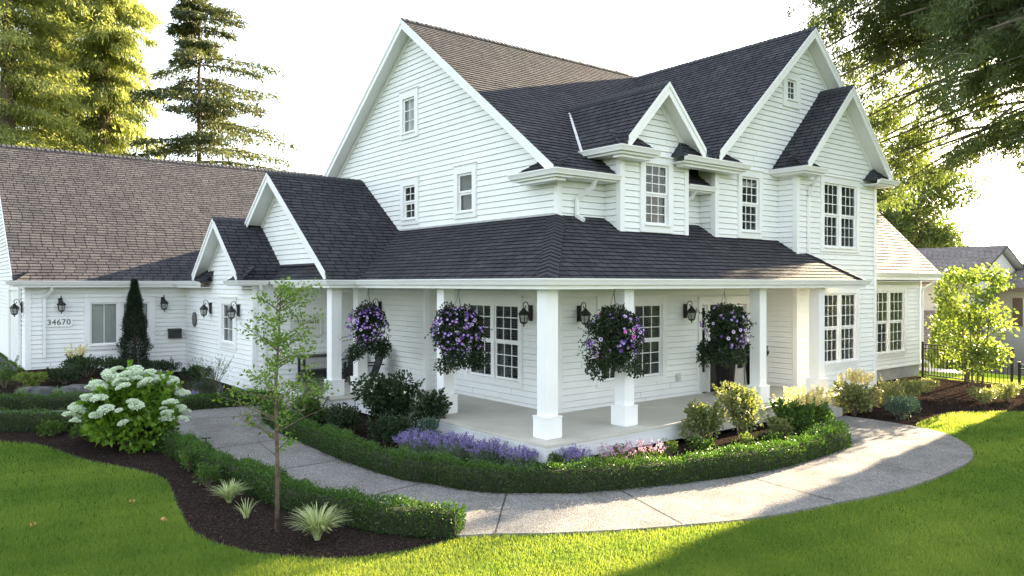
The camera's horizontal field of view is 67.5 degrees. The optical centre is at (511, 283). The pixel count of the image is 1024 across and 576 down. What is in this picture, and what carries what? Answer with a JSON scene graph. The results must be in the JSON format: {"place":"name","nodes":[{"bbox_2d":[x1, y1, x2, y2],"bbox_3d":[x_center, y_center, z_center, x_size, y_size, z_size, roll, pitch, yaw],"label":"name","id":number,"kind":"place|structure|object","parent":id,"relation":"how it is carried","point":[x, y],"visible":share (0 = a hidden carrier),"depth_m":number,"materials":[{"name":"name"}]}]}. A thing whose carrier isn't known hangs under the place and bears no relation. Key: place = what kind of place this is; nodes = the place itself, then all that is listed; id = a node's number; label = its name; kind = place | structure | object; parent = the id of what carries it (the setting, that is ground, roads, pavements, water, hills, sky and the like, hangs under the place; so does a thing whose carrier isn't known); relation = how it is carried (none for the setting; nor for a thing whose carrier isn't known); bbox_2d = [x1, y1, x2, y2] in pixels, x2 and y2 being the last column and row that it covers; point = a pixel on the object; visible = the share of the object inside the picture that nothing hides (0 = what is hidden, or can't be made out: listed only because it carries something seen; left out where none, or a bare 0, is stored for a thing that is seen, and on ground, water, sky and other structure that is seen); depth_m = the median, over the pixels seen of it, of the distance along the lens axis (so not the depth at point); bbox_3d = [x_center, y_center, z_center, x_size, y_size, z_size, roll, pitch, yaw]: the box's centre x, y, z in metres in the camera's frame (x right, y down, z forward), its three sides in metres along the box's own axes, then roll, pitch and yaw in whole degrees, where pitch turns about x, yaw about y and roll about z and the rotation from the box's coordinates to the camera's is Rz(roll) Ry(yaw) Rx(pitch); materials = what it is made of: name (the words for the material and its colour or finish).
{"place":"outdoors","nodes":[
{"label":"outdoors","id":0,"kind":"place"},
{"bbox_2d":[68,423,100,440],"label":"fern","id":1,"kind":"object","parent":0,"point":[75,430],"visible":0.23,"depth_m":14.86,"materials":[{"name":"green plant"}]},
{"bbox_2d":[0,288,1023,575],"bbox_3d":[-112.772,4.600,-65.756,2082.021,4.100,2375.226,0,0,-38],"label":"ground","id":2,"kind":"structure","parent":0,"point":[996,376],"depth_m":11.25,"materials":[{"name":"green plant"}]},
{"bbox_2d":[0,0,105,321],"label":"conifer tree","id":3,"kind":"object","parent":2,"relation":"on","point":[25,81],"visible":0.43,"depth_m":41.93,"materials":[{"name":"green plant"}]},
{"bbox_2d":[0,0,126,144],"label":"conifer tree","id":4,"kind":"object","parent":2,"relation":"on","point":[60,49],"visible":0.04,"depth_m":47.40,"materials":[{"name":"green plant"}]},
{"bbox_2d":[44,0,170,158],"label":"cedar tree","id":5,"kind":"object","parent":2,"relation":"on","point":[108,45],"visible":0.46,"depth_m":45.48,"materials":[{"name":"green plant"}]},
{"bbox_2d":[121,0,299,171],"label":"spruce tree","id":6,"kind":"object","parent":2,"relation":"on","point":[210,112],"visible":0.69,"depth_m":44.42,"materials":[{"name":"green plant"}]},
{"bbox_2d":[0,368,851,557],"bbox_3d":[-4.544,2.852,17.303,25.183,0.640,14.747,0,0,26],"label":"mulch bed","id":7,"kind":"object","parent":2,"relation":"on","point":[335,547],"visible":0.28,"depth_m":10.88,"materials":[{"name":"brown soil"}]},
{"bbox_2d":[0,356,20,387],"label":"shrub","id":8,"kind":"object","parent":7,"relation":"on","point":[9,372],"visible":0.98,"depth_m":19.72,"materials":[{"name":"green plant"}]},
{"bbox_2d":[12,371,48,386],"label":"shrub","id":9,"kind":"object","parent":7,"relation":"on","point":[24,378],"visible":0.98,"depth_m":19.63,"materials":[{"name":"green plant"}]},
{"bbox_2d":[20,386,53,396],"bbox_3d":[-11.912,2.720,19.168,0.824,0.290,0.543,0,0,-12],"label":"rock","id":10,"kind":"object","parent":7,"relation":"on","point":[44,390],"visible":0.5,"depth_m":19.03,"materials":[{"name":"grey stone"}]},
{"bbox_2d":[0,388,90,409],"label":"box hedge","id":11,"kind":"object","parent":7,"relation":"on","point":[18,401],"visible":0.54,"depth_m":17.50,"materials":[{"name":"green plant"}]},
{"bbox_2d":[0,405,105,432],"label":"box hedge","id":12,"kind":"object","parent":7,"relation":"on","point":[28,420],"visible":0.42,"depth_m":15.57,"materials":[{"name":"green plant"}]},
{"bbox_2d":[35,418,72,435],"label":"fern","id":13,"kind":"object","parent":7,"relation":"on","point":[46,426],"visible":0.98,"depth_m":15.26,"materials":[{"name":"green plant"}]},
{"bbox_2d":[43,362,87,383],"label":"shrub","id":14,"kind":"object","parent":7,"relation":"on","point":[64,372],"visible":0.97,"depth_m":20.40,"materials":[{"name":"green plant"}]},
{"bbox_2d":[60,384,90,395],"bbox_3d":[-10.872,2.733,19.406,0.989,0.354,0.655,0,0,-6],"label":"rock","id":15,"kind":"object","parent":7,"relation":"on","point":[78,387],"visible":0.41,"depth_m":19.14,"materials":[{"name":"grey stone"}]},
{"bbox_2d":[63,343,91,372],"bbox_3d":[-12.280,2.120,21.629,0.630,0.928,0.781,0,0,5],"label":"astilbe","id":16,"kind":"object","parent":7,"relation":"on","point":[71,355],"visible":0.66,"depth_m":21.54,"materials":[{"name":"beige plant"}]},
{"bbox_2d":[59,355,116,376],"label":"shrub","id":17,"kind":"object","parent":7,"relation":"on","point":[90,363],"visible":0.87,"depth_m":21.41,"materials":[{"name":"green plant"}]},
{"bbox_2d":[99,355,136,372],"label":"shrub","id":18,"kind":"object","parent":7,"relation":"on","point":[121,362],"visible":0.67,"depth_m":22.43,"materials":[{"name":"green plant"}]},
{"bbox_2d":[61,360,190,452],"bbox_3d":[-7.308,2.367,14.626,2.207,1.747,1.995,0,0,-38],"label":"hydrangea","id":19,"kind":"object","parent":7,"relation":"on","point":[129,404],"visible":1,"depth_m":14.24,"materials":[{"name":"green plant"}]},
{"bbox_2d":[114,278,153,370],"bbox_3d":[-11.674,1.281,23.706,1.120,2.960,1.089,0,0,16],"label":"column yew","id":20,"kind":"object","parent":7,"relation":"on","point":[133,314],"depth_m":23.55,"materials":[{"name":"green plant"}]},
{"bbox_2d":[136,356,181,374],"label":"shrub","id":21,"kind":"object","parent":7,"relation":"on","point":[162,364],"visible":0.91,"depth_m":23.51,"materials":[{"name":"green plant"}]},
{"bbox_2d":[177,443,200,471],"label":"shrub","id":22,"kind":"object","parent":7,"relation":"on","point":[186,459],"visible":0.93,"depth_m":12.78,"materials":[{"name":"green plant"}]},
{"bbox_2d":[178,364,212,379],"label":"shrub","id":23,"kind":"object","parent":7,"relation":"on","point":[187,372],"visible":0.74,"depth_m":22.83,"materials":[{"name":"green plant"}]},
{"bbox_2d":[180,376,218,396],"bbox_3d":[-7.907,2.600,19.304,1.035,0.655,0.837,0,0,-38],"label":"rosemary","id":24,"kind":"object","parent":7,"relation":"on","point":[207,387],"visible":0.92,"depth_m":19.27,"materials":[{"name":"green plant"}]},
{"bbox_2d":[192,462,222,486],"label":"shrub","id":25,"kind":"object","parent":7,"relation":"on","point":[202,470],"visible":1,"depth_m":11.80,"materials":[{"name":"green plant"}]},
{"bbox_2d":[187,355,232,394],"bbox_3d":[-7.776,2.345,19.790,1.178,1.134,0.894,0,0,-38],"label":"wispy shrub","id":26,"kind":"object","parent":7,"relation":"on","point":[213,379],"visible":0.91,"depth_m":19.82,"materials":[{"name":"green plant"}]},
{"bbox_2d":[175,387,268,410],"bbox_3d":[-7.040,2.762,18.396,2.329,0.549,0.712,0,0,-32],"label":"box hedge","id":27,"kind":"object","parent":7,"relation":"on","point":[197,401],"visible":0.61,"depth_m":18.22,"materials":[{"name":"green plant"}]},
{"bbox_2d":[207,479,251,502],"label":"grass tuft","id":28,"kind":"object","parent":7,"relation":"on","point":[230,493],"visible":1,"depth_m":10.96,"materials":[{"name":"green plant"}]},
{"bbox_2d":[212,275,339,531],"bbox_3d":[-3.018,1.546,9.721,1.385,3.309,1.346,0,0,-38],"label":"sapling","id":29,"kind":"object","parent":7,"relation":"on","point":[277,342],"visible":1,"depth_m":9.70,"materials":[{"name":"green plant"}]},
{"bbox_2d":[144,425,466,539],"bbox_3d":[-3.964,2.908,11.941,8.350,0.542,1.109,0,0,40],"label":"box hedge","id":30,"kind":"object","parent":7,"relation":"on","point":[391,517],"visible":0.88,"depth_m":10.28,"materials":[{"name":"green plant"}]},
{"bbox_2d":[290,394,330,420],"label":"shrub","id":31,"kind":"object","parent":7,"relation":"on","point":[312,405],"visible":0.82,"depth_m":16.81,"materials":[{"name":"green plant"}]},
{"bbox_2d":[293,372,329,414],"bbox_3d":[-4.711,2.571,18.038,0.929,1.004,0.857,0,0,-3],"label":"feathery shrub","id":32,"kind":"object","parent":7,"relation":"on","point":[307,387],"visible":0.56,"depth_m":17.94,"materials":[{"name":"green plant"}]},
{"bbox_2d":[283,502,353,540],"bbox_3d":[-2.380,2.914,9.358,0.943,0.453,0.909,0,0,-38],"label":"grass tuft","id":33,"kind":"object","parent":7,"relation":"on","point":[315,524],"visible":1,"depth_m":9.39,"materials":[{"name":"green plant"}]},
{"bbox_2d":[315,402,363,431],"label":"shrub","id":34,"kind":"object","parent":7,"relation":"on","point":[343,416],"visible":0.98,"depth_m":15.80,"materials":[{"name":"green plant"}]},
{"bbox_2d":[347,369,424,429],"bbox_3d":[-2.632,2.482,16.310,1.558,1.315,1.469,0,0,-38],"label":"viburnum","id":35,"kind":"object","parent":7,"relation":"on","point":[379,397],"visible":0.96,"depth_m":16.08,"materials":[{"name":"green plant"}]},
{"bbox_2d":[365,413,417,443],"bbox_3d":[-2.308,2.829,15.065,1.031,0.630,1.111,0,0,16],"label":"shrub","id":36,"kind":"object","parent":7,"relation":"on","point":[388,422],"visible":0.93,"depth_m":14.88,"materials":[{"name":"green plant"}]},
{"bbox_2d":[392,428,436,455],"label":"lavender","id":37,"kind":"object","parent":7,"relation":"on","point":[407,439],"visible":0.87,"depth_m":13.85,"materials":[{"name":"purple plant"}]},
{"bbox_2d":[407,416,442,445],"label":"shrub","id":38,"kind":"object","parent":7,"relation":"on","point":[429,423],"visible":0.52,"depth_m":14.75,"materials":[{"name":"green plant"}]},
{"bbox_2d":[409,387,452,432],"bbox_3d":[-1.677,2.618,15.556,0.926,1.043,0.843,0,0,-38],"label":"viburnum","id":39,"kind":"object","parent":7,"relation":"on","point":[432,404],"visible":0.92,"depth_m":15.40,"materials":[{"name":"green plant"}]},
{"bbox_2d":[428,430,475,461],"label":"lavender","id":40,"kind":"object","parent":7,"relation":"on","point":[459,444],"visible":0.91,"depth_m":13.62,"materials":[{"name":"purple plant"}]},
{"bbox_2d":[463,437,508,464],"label":"lavender","id":41,"kind":"object","parent":7,"relation":"on","point":[483,444],"visible":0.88,"depth_m":13.28,"materials":[{"name":"purple plant"}]},
{"bbox_2d":[498,443,538,467],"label":"lavender","id":42,"kind":"object","parent":7,"relation":"on","point":[524,457],"visible":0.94,"depth_m":12.94,"materials":[{"name":"purple plant"}]},
{"bbox_2d":[259,395,851,493],"bbox_3d":[-0.127,2.855,14.038,12.753,0.648,5.455,0,0,12],"label":"box hedge","id":43,"kind":"object","parent":7,"relation":"on","point":[831,437],"visible":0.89,"depth_m":12.10,"materials":[{"name":"green plant"}]},
{"bbox_2d":[555,443,594,468],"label":"lavender","id":44,"kind":"object","parent":7,"relation":"on","point":[575,452],"visible":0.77,"depth_m":12.90,"materials":[{"name":"purple plant"}]},
{"bbox_2d":[596,443,635,465],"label":"flowers","id":45,"kind":"object","parent":7,"relation":"on","point":[606,453],"visible":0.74,"depth_m":12.99,"materials":[{"name":"pink plant"}]},
{"bbox_2d":[625,437,668,462],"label":"flowers","id":46,"kind":"object","parent":7,"relation":"on","point":[641,449],"visible":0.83,"depth_m":13.19,"materials":[{"name":"pink plant"}]},
{"bbox_2d":[659,438,678,458],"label":"bush","id":47,"kind":"object","parent":7,"relation":"on","point":[672,445],"visible":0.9,"depth_m":13.55,"materials":[{"name":"green plant"}]},
{"bbox_2d":[686,436,715,456],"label":"shrub","id":48,"kind":"object","parent":7,"relation":"on","point":[704,444],"visible":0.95,"depth_m":13.84,"materials":[{"name":"green plant"}]},
{"bbox_2d":[678,398,725,442],"bbox_3d":[3.682,2.666,14.840,0.966,0.949,0.841,0,0,-38],"label":"viburnum","id":49,"kind":"object","parent":7,"relation":"on","point":[702,418],"visible":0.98,"depth_m":14.74,"materials":[{"name":"green plant"}]},
{"bbox_2d":[711,380,766,439],"bbox_3d":[4.574,2.521,15.322,1.034,1.234,1.221,0,0,26],"label":"viburnum","id":50,"kind":"object","parent":7,"relation":"on","point":[740,402],"visible":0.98,"depth_m":15.20,"materials":[{"name":"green plant"}]},
{"bbox_2d":[738,430,756,450],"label":"bush","id":51,"kind":"object","parent":7,"relation":"on","point":[746,439],"visible":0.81,"depth_m":14.16,"materials":[{"name":"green plant"}]},
{"bbox_2d":[757,431,784,445],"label":"shrub","id":52,"kind":"object","parent":7,"relation":"on","point":[767,437],"visible":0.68,"depth_m":14.31,"materials":[{"name":"green plant"}]},
{"bbox_2d":[764,414,795,439],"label":"shrub","id":53,"kind":"object","parent":7,"relation":"on","point":[778,424],"visible":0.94,"depth_m":15.29,"materials":[{"name":"green plant"}]},
{"bbox_2d":[769,387,815,436],"bbox_3d":[5.845,2.624,15.852,0.933,1.036,1.128,0,0,8],"label":"astilbe","id":54,"kind":"object","parent":7,"relation":"on","point":[796,409],"visible":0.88,"depth_m":15.72,"materials":[{"name":"green plant"}]},
{"bbox_2d":[783,384,834,426],"bbox_3d":[6.349,2.642,16.418,1.127,0.999,1.059,0,0,-38],"label":"astilbe","id":55,"kind":"object","parent":7,"relation":"on","point":[824,412],"visible":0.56,"depth_m":16.18,"materials":[{"name":"yellow plant"}]},
{"bbox_2d":[0,17,943,465],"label":"house","id":56,"kind":"structure","parent":2,"relation":"on","point":[498,185],"depth_m":19.90,"materials":[{"name":"white paint"}]},
{"bbox_2d":[8,285,20,366],"bbox_3d":[-16.012,1.350,24.649,0.070,2.600,3.000,0,0,-38],"label":"garage door","id":57,"kind":"structure","parent":56,"relation":"in","point":[14,323],"depth_m":24.80,"materials":[{"name":"white paint"}]},
{"bbox_2d":[46,318,72,326],"bbox_3d":[-13.678,1.160,23.134,0.720,0.270,0.037,0,0,-38],"label":"house number","id":58,"kind":"object","parent":56,"relation":"attached to","point":[59,322],"visible":1,"depth_m":23.13,"materials":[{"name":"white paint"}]},
{"bbox_2d":[83,296,155,349],"bbox_3d":[-12.391,1.205,24.223,2.080,1.650,0.208,0,0,-38],"label":"window","id":59,"kind":"structure","parent":56,"relation":"in","point":[103,315],"depth_m":24.04,"materials":[{"name":"white paint"}]},
{"bbox_2d":[167,328,181,338],"bbox_3d":[-11.059,1.620,25.142,0.420,0.320,0.150,0,0,-38],"label":"mailbox","id":60,"kind":"object","parent":56,"relation":"attached to","point":[174,332],"visible":1,"depth_m":25.10,"materials":[{"name":"black metal"}]},
{"bbox_2d":[217,296,242,349],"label":"window","id":61,"kind":"structure","parent":56,"relation":"in","point":[228,338],"depth_m":22.24,"materials":[{"name":"white paint"}]},
{"bbox_2d":[290,314,321,336],"bbox_3d":[-5.745,1.150,21.378,0.920,0.620,0.045,0,0,-38],"label":"entry sign","id":62,"kind":"object","parent":56,"relation":"attached to","point":[317,331],"visible":0.62,"depth_m":21.41,"materials":[{"name":"grey paint"}]},
{"bbox_2d":[298,353,326,381],"bbox_3d":[-5.353,2.328,21.239,1.200,0.745,0.440,0,0,-38],"label":"bench","id":63,"kind":"object","parent":56,"relation":"on","point":[320,372],"visible":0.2,"depth_m":21.02,"materials":[{"name":"black metal"}]},
{"bbox_2d":[342,351,352,381],"bbox_3d":[-4.571,2.197,21.569,0.760,1.094,0.920,0,0,37],"label":"slatted chair","id":64,"kind":"object","parent":56,"relation":"on","point":[345,371],"visible":0.2,"depth_m":21.08,"materials":[{"name":"black wood"}]},
{"bbox_2d":[340,290,392,362],"bbox_3d":[-3.366,0.971,18.368,1.241,1.824,1.318,0,0,19],"label":"hanging basket","id":65,"kind":"object","parent":56,"relation":"hanging from","point":[365,329],"visible":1,"depth_m":18.09,"materials":[{"name":"purple plant"}]},
{"bbox_2d":[349,355,384,384],"bbox_3d":[-3.815,2.197,20.458,0.920,1.094,0.760,0,0,-27],"label":"slatted chair","id":66,"kind":"object","parent":56,"relation":"on","point":[377,364],"visible":0.34,"depth_m":20.49,"materials":[{"name":"black wood"}]},
{"bbox_2d":[398,85,419,140],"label":"window","id":67,"kind":"structure","parent":56,"relation":"in","point":[408,98],"depth_m":20.77,"materials":[{"name":"white paint"}]},
{"bbox_2d":[398,175,420,225],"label":"window","id":68,"kind":"structure","parent":56,"relation":"in","point":[409,186],"depth_m":20.75,"materials":[{"name":"white paint"}]},
{"bbox_2d":[424,289,491,375],"bbox_3d":[-1.042,0.960,15.418,1.216,1.802,1.394,0,0,18],"label":"hanging basket","id":69,"kind":"object","parent":56,"relation":"hanging from","point":[466,318],"visible":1,"depth_m":15.21,"materials":[{"name":"purple plant"}]},
{"bbox_2d":[452,161,484,218],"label":"window","id":70,"kind":"structure","parent":56,"relation":"in","point":[465,175],"depth_m":18.84,"materials":[{"name":"white paint"}]},
{"bbox_2d":[463,295,523,387],"bbox_3d":[-0.313,1.280,17.861,0.490,2.040,2.250,0,0,-38],"label":"window","id":71,"kind":"structure","parent":56,"relation":"in","point":[504,345],"depth_m":17.71,"materials":[{"name":"white paint"}]},
{"bbox_2d":[518,301,532,326],"bbox_3d":[0.279,0.653,16.543,0.343,0.554,0.240,0,0,-38],"label":"wall lantern","id":72,"kind":"object","parent":56,"relation":"attached to","point":[525,316],"depth_m":16.49,"materials":[{"name":"black metal"}]},
{"bbox_2d":[577,302,591,327],"bbox_3d":[1.531,0.653,16.208,0.240,0.554,0.343,0,0,-38],"label":"wall lantern","id":73,"kind":"object","parent":56,"relation":"attached to","point":[584,315],"depth_m":16.16,"materials":[{"name":"black metal"}]},
{"bbox_2d":[577,289,649,381],"bbox_3d":[1.848,0.937,14.369,1.324,1.756,1.276,0,0,-7],"label":"hanging basket","id":74,"kind":"object","parent":56,"relation":"hanging from","point":[619,353],"visible":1,"depth_m":14.16,"materials":[{"name":"green plant"}]},
{"bbox_2d":[595,295,667,387],"bbox_3d":[2.624,1.265,17.532,2.330,2.010,0.490,0,0,-38],"label":"window","id":75,"kind":"structure","parent":56,"relation":"in","point":[651,309],"depth_m":17.92,"materials":[{"name":"white paint"}]},
{"bbox_2d":[639,153,674,233],"bbox_3d":[3.130,-2.015,17.321,1.140,1.730,0.490,0,0,-38],"label":"window","id":76,"kind":"structure","parent":56,"relation":"in","point":[656,210],"depth_m":17.33,"materials":[{"name":"white paint"}]},
{"bbox_2d":[683,301,696,322],"bbox_3d":[4.287,0.673,18.397,0.240,0.554,0.343,0,0,-38],"label":"wall lantern","id":77,"kind":"object","parent":56,"relation":"attached to","point":[691,311],"depth_m":18.34,"materials":[{"name":"black metal"}]},
{"bbox_2d":[696,290,756,368],"bbox_3d":[4.559,0.945,16.476,1.336,1.771,1.420,0,0,-38],"label":"hanging basket","id":78,"kind":"object","parent":56,"relation":"hanging from","point":[726,342],"visible":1,"depth_m":16.33,"materials":[{"name":"green plant"}]},
{"bbox_2d":[712,353,740,394],"bbox_3d":[5.203,2.067,18.701,0.739,1.265,0.718,0,0,-38],"label":"tall planter","id":79,"kind":"object","parent":56,"relation":"on","point":[723,374],"visible":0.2,"depth_m":18.52,"materials":[{"name":"black plastic"}]},
{"bbox_2d":[736,169,764,238],"bbox_3d":[5.914,-2.025,19.532,1.090,1.750,0.490,0,0,-38],"label":"window","id":80,"kind":"structure","parent":56,"relation":"in","point":[749,185],"depth_m":19.53,"materials":[{"name":"white paint"}]},
{"bbox_2d":[741,341,769,384],"bbox_3d":[6.191,2.057,19.553,0.741,1.287,0.744,0,0,-38],"label":"tall planter","id":81,"kind":"object","parent":56,"relation":"on","point":[747,365],"visible":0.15,"depth_m":19.47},
{"bbox_2d":[781,70,801,109],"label":"window","id":82,"kind":"structure","parent":56,"relation":"in","point":[791,85],"depth_m":20.60,"materials":[{"name":"white paint"}]},
{"bbox_2d":[815,174,860,252],"bbox_3d":[8.914,-1.900,21.213,2.100,2.060,0.490,0,0,-38],"label":"window","id":83,"kind":"structure","parent":56,"relation":"in","point":[839,197],"depth_m":21.15,"materials":[{"name":"white paint"}]},
{"bbox_2d":[825,287,859,368],"bbox_3d":[8.914,1.165,21.213,2.100,2.210,0.490,0,0,-38],"label":"window","id":84,"kind":"structure","parent":56,"relation":"in","point":[842,305],"depth_m":21.30,"materials":[{"name":"white paint"}]},
{"bbox_2d":[877,285,907,357],"bbox_3d":[12.215,1.205,25.177,2.400,2.330,0.490,0,0,-38],"label":"window","id":85,"kind":"structure","parent":56,"relation":"in","point":[891,299],"depth_m":25.32,"materials":[{"name":"white paint"}]},
{"bbox_2d":[0,403,972,537],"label":"walkway","id":86,"kind":"structure","parent":2,"relation":"on","point":[837,479],"depth_m":11.73,"materials":[{"name":"grey concrete"}]},
{"bbox_2d":[1,411,1021,560],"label":"lawn edging","id":87,"kind":"object","parent":2,"relation":"on","point":[293,556],"visible":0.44,"depth_m":10.93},
{"bbox_2d":[784,0,1023,222],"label":"cedar tree","id":88,"kind":"object","parent":2,"relation":"on","point":[956,39],"visible":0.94,"depth_m":23.73,"materials":[{"name":"green plant"}]},
{"bbox_2d":[866,80,960,246],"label":"deciduous tree","id":89,"kind":"object","parent":2,"relation":"on","point":[937,156],"visible":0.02,"depth_m":57.04,"materials":[{"name":"green plant"}]},
{"bbox_2d":[877,162,988,247],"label":"deciduous tree","id":90,"kind":"object","parent":2,"relation":"on","point":[932,232],"visible":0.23,"depth_m":52.66,"materials":[{"name":"green plant"}]},
{"bbox_2d":[842,376,1023,425],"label":"mulch bed","id":91,"kind":"object","parent":2,"relation":"on","point":[921,413],"visible":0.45,"depth_m":20.08,"materials":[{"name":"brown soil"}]},
{"bbox_2d":[829,368,882,415],"bbox_3d":[8.184,2.553,18.277,1.198,1.180,0.996,0,0,-30],"label":"astilbe","id":92,"kind":"object","parent":91,"relation":"on","point":[854,396],"visible":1,"depth_m":18.06,"materials":[{"name":"green plant"}]},
{"bbox_2d":[871,375,905,404],"bbox_3d":[9.717,2.738,19.633,0.847,0.802,0.785,0,0,-38],"label":"spirea","id":93,"kind":"object","parent":91,"relation":"on","point":[892,387],"visible":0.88,"depth_m":19.54,"materials":[{"name":"green plant"}]},
{"bbox_2d":[881,394,921,419],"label":"spruce bush","id":94,"kind":"object","parent":91,"relation":"on","point":[907,404],"visible":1,"depth_m":17.66,"materials":[{"name":"green plant"}]},
{"bbox_2d":[895,377,933,398],"bbox_3d":[10.642,2.805,20.402,0.951,0.672,0.743,0,0,-28],"label":"spirea","id":95,"kind":"object","parent":91,"relation":"on","point":[913,386],"visible":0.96,"depth_m":20.28,"materials":[{"name":"green plant"}]},
{"bbox_2d":[921,341,966,382],"bbox_3d":[14.149,2.545,25.129,0.107,1.210,1.722,0,0,-20],"label":"metal fence","id":96,"kind":"object","parent":91,"relation":"on","point":[922,360],"visible":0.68,"depth_m":25.45,"materials":[{"name":"black metal"}]},
{"bbox_2d":[924,262,1021,390],"bbox_3d":[13.544,1.309,22.405,2.684,3.898,2.381,0,0,-38],"label":"ornamental tree","id":97,"kind":"object","parent":91,"relation":"on","point":[983,352],"visible":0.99,"depth_m":22.10,"materials":[{"name":"green plant"}]},
{"bbox_2d":[965,386,1003,404],"bbox_3d":[12.214,2.892,19.851,0.815,0.500,0.838,0,0,-38],"label":"spirea","id":98,"kind":"object","parent":91,"relation":"on","point":[983,394],"visible":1,"depth_m":19.77,"materials":[{"name":"green plant"}]},
{"bbox_2d":[967,348,1013,384],"bbox_3d":[14.751,2.545,23.672,0.098,1.210,1.422,0,0,-28],"label":"metal fence","id":99,"kind":"object","parent":91,"relation":"on","point":[1011,371],"visible":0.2,"depth_m":23.30,"materials":[{"name":"black metal"}]},
{"bbox_2d":[989,378,1021,401],"bbox_3d":[13.174,2.846,20.366,0.814,0.590,0.778,0,0,7],"label":"spirea","id":100,"kind":"object","parent":91,"relation":"on","point":[1008,388],"visible":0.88,"depth_m":20.30,"materials":[{"name":"green plant"}]},
{"bbox_2d":[924,296,970,371],"bbox_3d":[17.527,1.935,30.881,1.770,3.395,1.847,0,0,-38],"label":"arborvitae","id":101,"kind":"object","parent":2,"relation":"on","point":[934,334],"visible":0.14,"depth_m":30.67,"materials":[{"name":"green plant"}]},
{"bbox_2d":[0,0,1023,263],"label":"sky","id":102,"kind":"structure","parent":0,"point":[329,52],"materials":[{"name":"white"}]},
{"bbox_2d":[916,245,1023,375],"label":"neighbour house","id":103,"kind":"structure","parent":0,"point":[968,257],"depth_m":41.49,"materials":[{"name":"grey paint"}]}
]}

